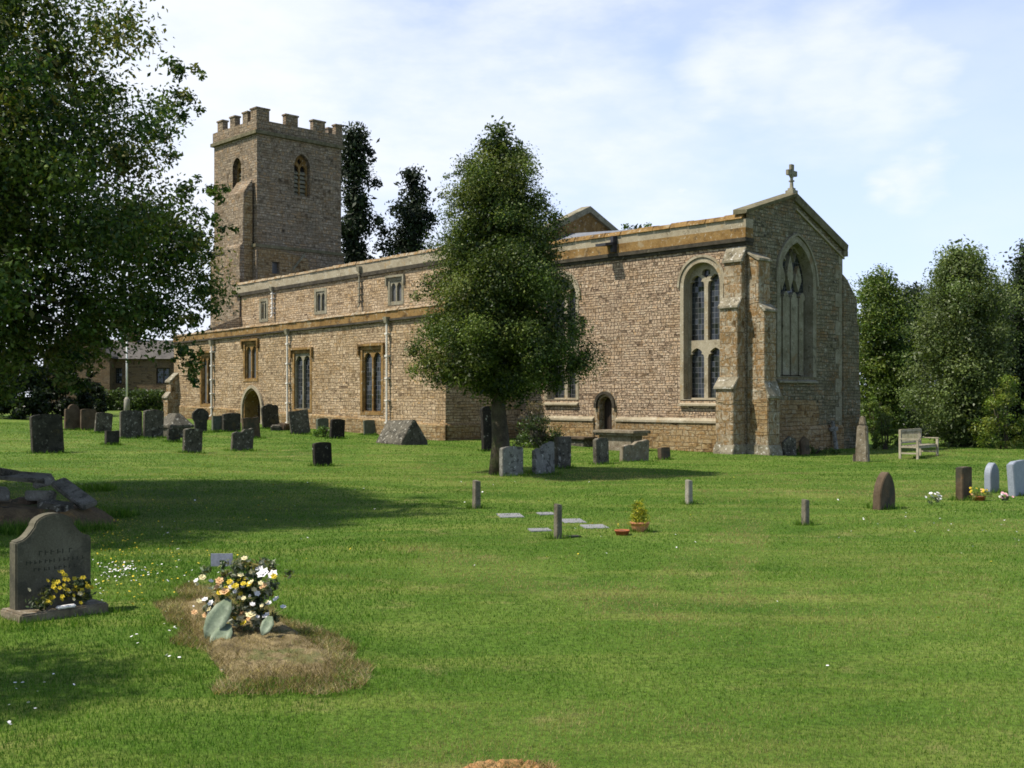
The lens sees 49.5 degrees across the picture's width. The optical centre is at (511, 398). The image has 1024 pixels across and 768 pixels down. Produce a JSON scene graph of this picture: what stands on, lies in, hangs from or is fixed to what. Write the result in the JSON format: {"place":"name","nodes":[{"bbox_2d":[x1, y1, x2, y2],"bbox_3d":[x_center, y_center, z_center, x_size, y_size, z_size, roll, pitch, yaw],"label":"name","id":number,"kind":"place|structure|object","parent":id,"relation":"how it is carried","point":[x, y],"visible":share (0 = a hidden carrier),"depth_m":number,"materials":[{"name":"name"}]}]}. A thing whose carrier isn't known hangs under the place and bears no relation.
{"place":"outdoors","nodes":[
{"label":"outdoors","id":0,"kind":"place"},
{"bbox_2d":[0,400,1023,767],"bbox_3d":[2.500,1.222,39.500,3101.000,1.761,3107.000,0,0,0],"label":"ground","id":1,"kind":"structure","parent":0,"point":[688,750],"depth_m":10.55,"materials":[{"name":"green plant"}]},
{"bbox_2d":[0,335,51,419],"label":"shrub","id":2,"kind":"object","parent":1,"relation":"on","point":[35,402],"visible":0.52,"depth_m":55.46,"materials":[{"name":"green plant"}]},
{"bbox_2d":[29,414,63,452],"bbox_3d":[-14.388,1.265,34.390,0.150,1.554,0.997,-3,0,41],"label":"gravestone","id":3,"kind":"object","parent":1,"relation":"on","point":[46,432],"visible":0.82,"depth_m":34.31,"materials":[{"name":"stone"}]},
{"bbox_2d":[0,512,107,622],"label":"headstone","id":4,"kind":"object","parent":1,"relation":"on","point":[44,547],"visible":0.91,"depth_m":10.36,"materials":[{"name":"stone"}]},
{"bbox_2d":[25,570,96,610],"bbox_3d":[-4.188,1.782,10.326,0.282,0.366,0.656,0,0,43],"label":"flower arrangement","id":5,"kind":"object","parent":4,"relation":"on","point":[77,584],"visible":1,"depth_m":10.32,"materials":[{"name":"yellow plant"}]},
{"bbox_2d":[0,499,116,527],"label":"soil heap","id":6,"kind":"object","parent":1,"relation":"on","point":[12,513],"visible":0.48,"depth_m":17.86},
{"bbox_2d":[0,487,9,500],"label":"stone slab","id":7,"kind":"object","parent":6,"relation":"on","point":[4,493],"depth_m":18.39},
{"bbox_2d":[10,497,36,504],"bbox_3d":[-8.104,1.722,18.454,0.396,0.130,0.290,-3,8,17],"label":"stone slab","id":8,"kind":"object","parent":6,"relation":"on","point":[21,500],"depth_m":18.34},
{"bbox_2d":[25,490,56,500],"bbox_3d":[-7.825,1.617,18.453,0.464,0.185,0.317,5,-7,-14],"label":"stone slab","id":9,"kind":"object","parent":6,"relation":"on","point":[36,495],"depth_m":18.32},
{"bbox_2d":[33,475,54,488],"bbox_3d":[-7.992,1.423,18.949,0.366,0.140,0.281,-12,11,-22],"label":"stone slab","id":10,"kind":"object","parent":6,"relation":"on","point":[49,479],"depth_m":18.86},
{"bbox_2d":[0,471,51,483],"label":"stone slab","id":11,"kind":"object","parent":10,"relation":"on","point":[31,477],"depth_m":18.80,"materials":[{"name":"stone"}]},
{"bbox_2d":[0,468,21,475],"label":"stone slab","id":12,"kind":"object","parent":11,"relation":"on","point":[5,472],"depth_m":18.80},
{"bbox_2d":[37,499,73,511],"bbox_3d":[-7.387,1.754,17.951,0.497,0.183,0.348,7,8,20],"label":"stone slab","id":13,"kind":"object","parent":6,"relation":"on","point":[58,505],"depth_m":17.84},
{"bbox_2d":[51,478,96,509],"bbox_3d":[-7.279,1.577,18.440,0.292,0.121,1.172,-25,34,-38],"label":"stone slab","id":14,"kind":"object","parent":6,"relation":"on","point":[78,497],"depth_m":18.34,"materials":[{"name":"stone"}]},
{"bbox_2d":[30,342,96,415],"bbox_3d":[-24.366,-1.069,59.926,3.407,4.474,2.636,0,0,0],"label":"shrub","id":15,"kind":"object","parent":1,"relation":"on","point":[60,404],"visible":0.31,"depth_m":59.54,"materials":[{"name":"green plant"}]},
{"bbox_2d":[64,404,80,429],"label":"gravestone","id":16,"kind":"object","parent":1,"relation":"on","point":[71,416],"visible":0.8,"depth_m":46.94,"materials":[{"name":"stone"}]},
{"bbox_2d":[80,409,95,429],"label":"gravestone","id":17,"kind":"object","parent":1,"relation":"on","point":[87,418],"visible":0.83,"depth_m":46.84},
{"bbox_2d":[73,371,107,412],"bbox_3d":[-24.250,-0.280,64.031,1.862,2.744,1.479,0,0,0],"label":"shrub","id":18,"kind":"object","parent":1,"relation":"on","point":[98,394],"visible":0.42,"depth_m":63.76,"materials":[{"name":"green plant"}]},
{"bbox_2d":[94,412,112,432],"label":"gravestone","id":19,"kind":"object","parent":1,"relation":"on","point":[103,421],"visible":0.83,"depth_m":45.22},
{"bbox_2d":[39,325,173,404],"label":"house","id":20,"kind":"structure","parent":1,"relation":"on","point":[145,373],"depth_m":88.00,"materials":[{"name":"brown brick"}]},
{"bbox_2d":[116,368,121,383],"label":"window","id":21,"kind":"structure","parent":20,"relation":"in","point":[118,370],"depth_m":88.21,"materials":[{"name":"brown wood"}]},
{"bbox_2d":[157,368,169,383],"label":"window","id":22,"kind":"structure","parent":20,"relation":"in","point":[163,374],"depth_m":88.21,"materials":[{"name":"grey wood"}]},
{"bbox_2d":[104,430,118,444],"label":"gravestone","id":23,"kind":"object","parent":1,"relation":"on","point":[111,436],"visible":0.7,"depth_m":38.25,"materials":[{"name":"stone"}]},
{"bbox_2d":[107,323,129,409],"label":"lamp post","id":24,"kind":"object","parent":1,"relation":"on","point":[126,403],"visible":0.51,"depth_m":68.44,"materials":[{"name":"metal"}]},
{"bbox_2d":[0,0,245,406],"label":"oak tree","id":25,"kind":"object","parent":1,"relation":"on","point":[108,238],"visible":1,"depth_m":19.08,"materials":[{"name":"green plant"}]},
{"bbox_2d":[119,410,141,437],"bbox_3d":[-14.382,1.153,41.919,0.819,1.398,0.150,1,-3,-39],"label":"gravestone","id":26,"kind":"object","parent":1,"relation":"on","point":[130,423],"visible":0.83,"depth_m":41.84,"materials":[{"name":"stone"}]},
{"bbox_2d":[103,387,165,410],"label":"hedge","id":27,"kind":"object","parent":1,"relation":"on","point":[145,399],"visible":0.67,"depth_m":71.75,"materials":[{"name":"green plant"}]},
{"bbox_2d":[142,410,163,437],"bbox_3d":[-13.657,1.145,42.276,0.150,1.407,0.812,4,2,41],"label":"gravestone","id":28,"kind":"object","parent":1,"relation":"on","point":[153,423],"visible":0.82,"depth_m":42.19,"materials":[{"name":"stone"}]},
{"bbox_2d":[167,428,179,441],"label":"gravestone","id":29,"kind":"object","parent":1,"relation":"on","point":[173,434],"visible":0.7,"depth_m":40.79,"materials":[{"name":"stone"}]},
{"bbox_2d":[163,413,193,436],"bbox_3d":[-13.176,1.202,43.403,0.940,1.217,1.350,0,0,-44],"label":"chest tomb","id":30,"kind":"object","parent":1,"relation":"on","point":[181,422],"visible":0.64,"depth_m":43.03,"materials":[{"name":"stone"}]},
{"bbox_2d":[182,428,202,452],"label":"gravestone","id":31,"kind":"object","parent":1,"relation":"on","point":[192,439],"visible":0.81,"depth_m":35.52,"materials":[{"name":"stone"}]},
{"bbox_2d":[192,408,208,431],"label":"gravestone","id":32,"kind":"object","parent":1,"relation":"on","point":[200,417],"visible":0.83,"depth_m":46.13,"materials":[{"name":"stone"}]},
{"bbox_2d":[211,416,221,430],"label":"gravestone","id":33,"kind":"object","parent":1,"relation":"on","point":[216,422],"visible":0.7,"depth_m":46.93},
{"bbox_2d":[211,553,232,587],"bbox_3d":[-2.535,1.747,9.715,0.190,0.779,0.030,0,0,0],"label":"grave marker","id":34,"kind":"object","parent":1,"relation":"on","point":[216,558],"visible":0.56,"depth_m":9.70,"materials":[{"name":"grey wood"}]},
{"bbox_2d":[222,413,240,431],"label":"gravestone","id":35,"kind":"object","parent":1,"relation":"on","point":[231,422],"visible":0.81,"depth_m":47.04,"materials":[{"name":"stone"}]},
{"bbox_2d":[230,428,253,450],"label":"gravestone","id":36,"kind":"object","parent":1,"relation":"on","point":[243,439],"visible":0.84,"depth_m":37.17,"materials":[{"name":"stone"}]},
{"bbox_2d":[241,417,259,437],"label":"gravestone","id":37,"kind":"object","parent":1,"relation":"on","point":[250,422],"visible":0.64,"depth_m":43.30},
{"bbox_2d":[151,580,376,695],"bbox_3d":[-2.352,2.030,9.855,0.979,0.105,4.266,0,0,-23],"label":"turf mound","id":38,"kind":"object","parent":1,"relation":"on","point":[260,654],"visible":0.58,"depth_m":8.82,"materials":[{"name":"plant"}]},
{"bbox_2d":[191,556,294,642],"bbox_3d":[-2.293,1.702,9.488,0.846,0.739,0.639,0,0,-25],"label":"flower bouquet","id":39,"kind":"object","parent":38,"relation":"on","point":[246,587],"visible":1,"depth_m":9.46,"materials":[{"name":"multicoloured plant"}]},
{"bbox_2d":[261,404,278,427],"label":"gravestone","id":40,"kind":"object","parent":1,"relation":"on","point":[269,415],"visible":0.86,"depth_m":50.49,"materials":[{"name":"stone"}]},
{"bbox_2d":[288,409,310,433],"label":"gravestone","id":41,"kind":"object","parent":1,"relation":"on","point":[299,421],"visible":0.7,"depth_m":46.48,"materials":[{"name":"stone"}]},
{"bbox_2d":[311,425,329,436],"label":"shrub","id":42,"kind":"object","parent":1,"relation":"on","point":[323,433],"visible":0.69,"depth_m":45.28,"materials":[{"name":"green plant"}]},
{"bbox_2d":[312,442,331,465],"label":"gravestone","id":43,"kind":"object","parent":1,"relation":"on","point":[322,453],"visible":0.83,"depth_m":32.11,"materials":[{"name":"stone"}]},
{"bbox_2d":[316,418,328,431],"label":"gravestone","id":44,"kind":"object","parent":1,"relation":"on","point":[322,422],"visible":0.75,"depth_m":47.55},
{"bbox_2d":[329,419,344,438],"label":"gravestone","id":45,"kind":"object","parent":1,"relation":"on","point":[337,427],"visible":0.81,"depth_m":44.72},
{"bbox_2d":[363,420,374,434],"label":"gravestone","id":46,"kind":"object","parent":1,"relation":"on","point":[368,426],"visible":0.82,"depth_m":47.73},
{"bbox_2d":[341,120,400,263],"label":"conifer","id":47,"kind":"object","parent":1,"relation":"on","point":[355,223],"visible":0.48,"depth_m":95.45,"materials":[{"name":"green plant"}]},
{"bbox_2d":[376,420,427,444],"bbox_3d":[-4.195,1.446,42.155,1.265,1.225,1.600,0,-2,-44],"label":"coped gravestone","id":48,"kind":"object","parent":1,"relation":"on","point":[403,432],"visible":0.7,"depth_m":41.71,"materials":[{"name":"stone"}]},
{"bbox_2d":[382,163,440,256],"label":"conifer","id":49,"kind":"object","parent":1,"relation":"on","point":[413,213],"visible":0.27,"depth_m":99.25,"materials":[{"name":"green plant"}]},
{"bbox_2d":[472,480,480,508],"bbox_3d":[-0.654,1.916,20.424,0.122,0.819,0.122,0,1,-34],"label":"post","id":50,"kind":"object","parent":1,"relation":"on","point":[476,492],"visible":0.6,"depth_m":20.38,"materials":[{"name":"stone"}]},
{"bbox_2d":[480,406,491,450],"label":"gravestone","id":51,"kind":"object","parent":1,"relation":"on","point":[486,428],"visible":0.53,"depth_m":39.63,"materials":[{"name":"stone"}]},
{"bbox_2d":[5,477,984,617],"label":"buttercups","id":52,"kind":"object","parent":1,"relation":"on","point":[175,554],"visible":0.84,"depth_m":14.46,"materials":[{"name":"yellow plant"}]},
{"bbox_2d":[400,115,610,474],"bbox_3d":[-0.359,-2.544,29.256,4.549,9.695,5.697,0,0,-38],"label":"holly tree","id":53,"kind":"object","parent":1,"relation":"on","point":[496,330],"visible":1,"depth_m":28.31,"materials":[{"name":"green plant"}]},
{"bbox_2d":[496,513,523,517],"bbox_3d":[-0.032,2.058,19.262,0.420,0.062,0.620,0,0,-8],"label":"memorial stone","id":54,"kind":"object","parent":1,"relation":"on","point":[509,515],"visible":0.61,"depth_m":19.18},
{"bbox_2d":[462,754,559,767],"bbox_3d":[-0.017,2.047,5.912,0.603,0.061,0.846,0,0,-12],"label":"bare earth","id":55,"kind":"structure","parent":1,"relation":"on","point":[476,764],"depth_m":6.16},
{"bbox_2d":[162,106,859,455],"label":"church","id":56,"kind":"structure","parent":1,"relation":"on","point":[737,332],"depth_m":44.84,"materials":[{"name":"brown stone"}]},
{"bbox_2d":[197,351,213,406],"bbox_3d":[-16.128,-1.017,58.728,0.300,2.942,1.549,0,0,-44],"label":"window","id":57,"kind":"structure","parent":56,"relation":"in","point":[205,374],"depth_m":58.96,"materials":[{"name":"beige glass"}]},
{"bbox_2d":[240,338,258,381],"bbox_3d":[-13.030,-1.897,55.509,0.300,2.132,1.612,0,0,-44],"label":"window","id":58,"kind":"structure","parent":56,"relation":"in","point":[250,347],"depth_m":55.60,"materials":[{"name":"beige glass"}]},
{"bbox_2d":[240,385,262,423],"bbox_3d":[-12.649,0.698,55.556,0.920,2.703,2.033,0,0,-44],"label":"door","id":59,"kind":"structure","parent":56,"relation":"in","point":[251,401],"depth_m":55.90,"materials":[{"name":"brown wood"}]},
{"bbox_2d":[259,298,267,321],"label":"window","id":60,"kind":"structure","parent":56,"relation":"in","point":[263,303],"depth_m":62.55,"materials":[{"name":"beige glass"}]},
{"bbox_2d":[289,347,312,412],"bbox_3d":[-9.829,-0.853,52.184,0.300,3.046,1.840,0,0,-44],"label":"window","id":61,"kind":"structure","parent":56,"relation":"in","point":[301,357],"depth_m":52.45,"materials":[{"name":"beige glass"}]},
{"bbox_2d":[314,287,326,314],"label":"window","id":62,"kind":"structure","parent":56,"relation":"in","point":[320,294],"depth_m":58.52,"materials":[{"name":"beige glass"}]},
{"bbox_2d":[357,343,384,414],"bbox_3d":[-6.069,-0.819,48.275,0.300,3.105,1.867,0,0,-44],"label":"window","id":63,"kind":"structure","parent":56,"relation":"in","point":[371,354],"depth_m":48.36,"materials":[{"name":"beige glass"}]},
{"bbox_2d":[385,274,404,305],"bbox_3d":[-5.615,-5.240,53.846,0.280,1.443,1.437,0,0,-44],"label":"window","id":64,"kind":"structure","parent":56,"relation":"in","point":[395,283],"depth_m":53.88,"materials":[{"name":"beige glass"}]},
{"bbox_2d":[543,271,580,404],"bbox_3d":[2.157,-2.483,45.967,0.570,5.541,2.165,0,0,-44],"label":"window","id":65,"kind":"structure","parent":56,"relation":"in","point":[565,395],"depth_m":45.99,"materials":[{"name":"beige glass"}]},
{"bbox_2d":[594,390,616,437],"bbox_3d":[3.812,0.961,44.187,0.490,2.578,1.159,0,0,-44],"label":"door","id":66,"kind":"structure","parent":56,"relation":"in","point":[605,403],"depth_m":44.35,"materials":[{"name":"stone"}]},
{"bbox_2d":[677,255,723,405],"bbox_3d":[7.069,-2.483,40.860,0.570,5.541,2.165,0,0,-44],"label":"window","id":67,"kind":"structure","parent":56,"relation":"in","point":[701,283],"depth_m":41.24,"materials":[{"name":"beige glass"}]},
{"bbox_2d":[775,233,818,382],"bbox_3d":[10.563,-3.379,41.753,2.922,5.618,0.570,0,0,-44],"label":"window","id":68,"kind":"structure","parent":56,"relation":"in","point":[796,273],"depth_m":42.12,"materials":[{"name":"grey glass"}]},
{"bbox_2d":[499,446,522,475],"bbox_3d":[-0.018,1.806,28.874,0.702,1.108,0.150,-1,2,-39],"label":"gravestone","id":69,"kind":"object","parent":1,"relation":"on","point":[510,460],"visible":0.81,"depth_m":28.76,"materials":[{"name":"stone"}]},
{"bbox_2d":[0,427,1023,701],"bbox_3d":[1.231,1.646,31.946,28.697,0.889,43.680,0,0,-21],"label":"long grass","id":70,"kind":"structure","parent":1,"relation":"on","point":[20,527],"depth_m":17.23,"materials":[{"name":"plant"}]},
{"bbox_2d":[8,482,1016,724],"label":"daisies","id":71,"kind":"object","parent":1,"relation":"on","point":[9,721],"visible":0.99,"depth_m":12.70,"materials":[{"name":"white plant"}]},
{"bbox_2d":[519,400,549,440],"bbox_3d":[0.895,0.944,44.210,1.273,1.886,0.666,0,0,0],"label":"shrub","id":72,"kind":"object","parent":1,"relation":"on","point":[534,407],"visible":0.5,"depth_m":44.16,"materials":[{"name":"green plant"}]},
{"bbox_2d":[510,413,564,447],"bbox_3d":[0.974,1.262,42.047,2.102,1.438,1.636,0,0,0],"label":"shrub","id":73,"kind":"object","parent":1,"relation":"on","point":[524,436],"visible":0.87,"depth_m":41.78,"materials":[{"name":"green plant"}]},
{"bbox_2d":[532,441,554,473],"bbox_3d":[0.835,1.756,29.602,0.150,1.184,0.742,-2,-1,45],"label":"gravestone","id":74,"kind":"object","parent":1,"relation":"on","point":[543,460],"visible":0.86,"depth_m":29.53,"materials":[{"name":"stone"}]},
{"bbox_2d":[554,503,561,538],"bbox_3d":[0.663,1.925,16.056,0.096,0.803,0.097,1,-1,-34],"label":"post","id":75,"kind":"object","parent":1,"relation":"on","point":[557,520],"visible":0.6,"depth_m":16.02,"materials":[{"name":"stone"}]},
{"bbox_2d":[554,436,570,467],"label":"gravestone","id":76,"kind":"object","parent":1,"relation":"on","point":[562,451],"visible":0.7,"depth_m":31.64,"materials":[{"name":"stone"}]},
{"bbox_2d":[562,518,586,522],"bbox_3d":[1.000,2.050,18.327,0.380,0.062,0.620,0,0,-7],"label":"memorial stone","id":77,"kind":"object","parent":1,"relation":"on","point":[574,520],"visible":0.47,"depth_m":18.33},
{"bbox_2d":[562,436,597,446],"bbox_3d":[2.541,1.829,43.567,0.800,0.645,1.500,0,0,-44],"label":"table tomb","id":78,"kind":"object","parent":1,"relation":"on","point":[583,441],"visible":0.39,"depth_m":43.09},
{"bbox_2d":[580,524,608,528],"bbox_3d":[1.288,2.031,17.367,0.380,0.062,0.500,0,0,-8],"label":"memorial stone","id":79,"kind":"object","parent":1,"relation":"on","point":[595,525],"visible":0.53,"depth_m":17.44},
{"bbox_2d":[593,438,608,463],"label":"gravestone","id":80,"kind":"object","parent":1,"relation":"on","point":[600,449],"visible":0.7,"depth_m":33.81,"materials":[{"name":"stone"}]},
{"bbox_2d":[592,429,650,450],"bbox_3d":[4.028,1.694,40.961,1.000,1.034,2.000,0,0,-44],"label":"table tomb","id":81,"kind":"object","parent":1,"relation":"on","point":[617,438],"visible":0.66,"depth_m":40.55,"materials":[{"name":"stone"}]},
{"bbox_2d":[614,529,629,535],"bbox_3d":[1.618,1.976,16.316,0.228,0.080,0.226,0,0,0],"label":"clay tray","id":82,"kind":"object","parent":1,"relation":"on","point":[623,532],"visible":0.99,"depth_m":16.24,"materials":[{"name":"ceramic"}]},
{"bbox_2d":[619,439,648,461],"bbox_3d":[3.882,1.836,35.255,1.144,1.026,0.160,-1,4,-37],"label":"gravestone","id":83,"kind":"object","parent":1,"relation":"on","point":[636,450],"visible":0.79,"depth_m":35.18,"materials":[{"name":"stone"}]},
{"bbox_2d":[621,222,651,229],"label":"distant tree","id":84,"kind":"object","parent":1,"relation":"on","point":[635,226],"visible":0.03,"depth_m":77.94,"materials":[{"name":"green plant"}]},
{"bbox_2d":[626,500,650,531],"bbox_3d":[1.903,1.772,16.705,0.377,0.509,0.383,0,0,0],"label":"plant pot","id":85,"kind":"object","parent":1,"relation":"on","point":[638,517],"visible":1,"depth_m":16.66,"materials":[{"name":"ceramic"}]},
{"bbox_2d":[657,447,670,459],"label":"gravestone","id":86,"kind":"object","parent":1,"relation":"on","point":[663,452],"visible":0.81,"depth_m":36.12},
{"bbox_2d":[685,480,692,503],"bbox_3d":[3.408,1.957,21.414,0.114,0.772,0.114,-2,2,-34],"label":"post","id":87,"kind":"object","parent":1,"relation":"on","point":[688,490],"visible":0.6,"depth_m":21.37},
{"bbox_2d":[782,436,795,455],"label":"gravestone","id":88,"kind":"object","parent":1,"relation":"on","point":[789,445],"visible":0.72,"depth_m":39.53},
{"bbox_2d":[799,436,809,454],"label":"gravestone","id":89,"kind":"object","parent":1,"relation":"on","point":[804,448],"visible":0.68,"depth_m":40.12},
{"bbox_2d":[801,499,808,524],"bbox_3d":[4.776,2.004,18.091,0.102,0.723,0.102,1,0,-34],"label":"post","id":90,"kind":"object","parent":1,"relation":"on","point":[805,509],"visible":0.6,"depth_m":18.06,"materials":[{"name":"stone"}]},
{"bbox_2d":[796,444,840,453],"bbox_3d":[10.923,1.930,40.589,2.221,0.470,0.616,0,0,0],"label":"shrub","id":91,"kind":"object","parent":1,"relation":"on","point":[817,451],"visible":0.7,"depth_m":40.53,"materials":[{"name":"green plant"}]},
{"bbox_2d":[829,421,837,448],"bbox_3d":[12.524,1.559,43.090,0.540,1.350,0.120,-3,-5,-44],"label":"stone cross","id":92,"kind":"object","parent":1,"relation":"on","point":[833,429],"visible":0.8,"depth_m":43.04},
{"bbox_2d":[853,416,869,461],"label":"stone pillar","id":93,"kind":"structure","parent":1,"relation":"on","point":[862,453],"depth_m":35.69,"materials":[{"name":"stone"}]},
{"bbox_2d":[860,395,894,435],"bbox_3d":[18.309,0.927,55.990,1.761,2.181,1.427,0,0,0],"label":"shrub","id":94,"kind":"object","parent":1,"relation":"on","point":[869,416],"visible":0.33,"depth_m":55.83,"materials":[{"name":"green plant"}]},
{"bbox_2d":[868,412,898,448],"bbox_3d":[14.780,1.343,43.995,1.269,1.591,0.940,0,0,0],"label":"shrub","id":95,"kind":"object","parent":1,"relation":"on","point":[884,442],"visible":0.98,"depth_m":43.92,"materials":[{"name":"green plant"}]},
{"bbox_2d":[873,472,894,509],"bbox_3d":[6.901,1.881,20.601,0.150,1.023,0.678,1,-2,42],"label":"gravestone","id":96,"kind":"object","parent":1,"relation":"on","point":[884,491],"visible":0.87,"depth_m":20.46,"materials":[{"name":"stone"}]},
{"bbox_2d":[849,263,923,433],"bbox_3d":[20.163,-1.810,59.926,5.289,11.021,5.158,0,0,0],"label":"broadleaf tree","id":97,"kind":"object","parent":1,"relation":"on","point":[882,321],"visible":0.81,"depth_m":59.09,"materials":[{"name":"green plant"}]},
{"bbox_2d":[860,281,940,428],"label":"broadleaf tree","id":98,"kind":"object","parent":1,"relation":"on","point":[920,289],"visible":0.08,"depth_m":65.09,"materials":[{"name":"green plant"}]},
{"bbox_2d":[899,428,938,458],"bbox_3d":[14.127,1.639,38.545,0.700,1.135,1.990,0,0,40],"label":"bench","id":99,"kind":"object","parent":1,"relation":"on","point":[918,445],"visible":0.9,"depth_m":38.46,"materials":[{"name":"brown wood"}]},
{"bbox_2d":[915,424,941,436],"bbox_3d":[21.315,1.628,56.008,2.154,0.996,1.762,0,0,0],"label":"shrub","id":100,"kind":"object","parent":1,"relation":"on","point":[924,433],"visible":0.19,"depth_m":55.61,"materials":[{"name":"green plant"}]},
{"bbox_2d":[925,492,941,504],"bbox_3d":[8.108,1.932,21.377,0.355,0.258,0.204,0,0,0],"label":"flower bunch","id":101,"kind":"object","parent":1,"relation":"on","point":[937,499],"visible":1,"depth_m":21.38,"materials":[{"name":"white plant"}]},
{"bbox_2d":[891,234,1023,447],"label":"broadleaf tree","id":102,"kind":"object","parent":1,"relation":"on","point":[971,362],"visible":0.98,"depth_m":46.21,"materials":[{"name":"green plant"}]},
{"bbox_2d":[956,466,971,499],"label":"gravestone","id":103,"kind":"object","parent":1,"relation":"on","point":[963,479],"visible":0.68,"depth_m":22.26,"materials":[{"name":"stone"}]},
{"bbox_2d":[969,487,992,500],"bbox_3d":[9.330,1.916,22.145,0.467,0.288,0.322,0,0,0],"label":"flower bunch","id":104,"kind":"object","parent":1,"relation":"on","point":[978,497],"visible":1,"depth_m":22.07,"materials":[{"name":"yellow plant"}]},
{"bbox_2d":[984,463,998,491],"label":"gravestone","id":105,"kind":"object","parent":1,"relation":"on","point":[991,477],"visible":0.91,"depth_m":24.31,"materials":[{"name":"stone"}]},
{"bbox_2d":[967,374,1023,448],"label":"shrub","id":106,"kind":"object","parent":1,"relation":"on","point":[1004,399],"visible":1,"depth_m":44.82,"materials":[{"name":"green plant"}]},
{"bbox_2d":[981,282,1013,437],"bbox_3d":[25.334,-0.957,58.257,6.638,10.405,7.072,0,0,0],"label":"broadleaf tree","id":107,"kind":"object","parent":1,"relation":"on","point":[997,326],"visible":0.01,"depth_m":57.27,"materials":[{"name":"green plant"}]},
{"bbox_2d":[981,238,1023,441],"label":"broadleaf tree","id":108,"kind":"object","parent":1,"relation":"on","point":[1018,270],"visible":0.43,"depth_m":48.59,"materials":[{"name":"green plant"}]},
{"bbox_2d":[1006,460,1023,495],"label":"gravestone","id":109,"kind":"object","parent":1,"relation":"on","point":[1015,474],"visible":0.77,"depth_m":23.56,"materials":[{"name":"stone"}]},
{"bbox_2d":[1,0,1023,396],"label":"sky","id":110,"kind":"structure","parent":0,"point":[900,123],"materials":[{"name":"blue"}]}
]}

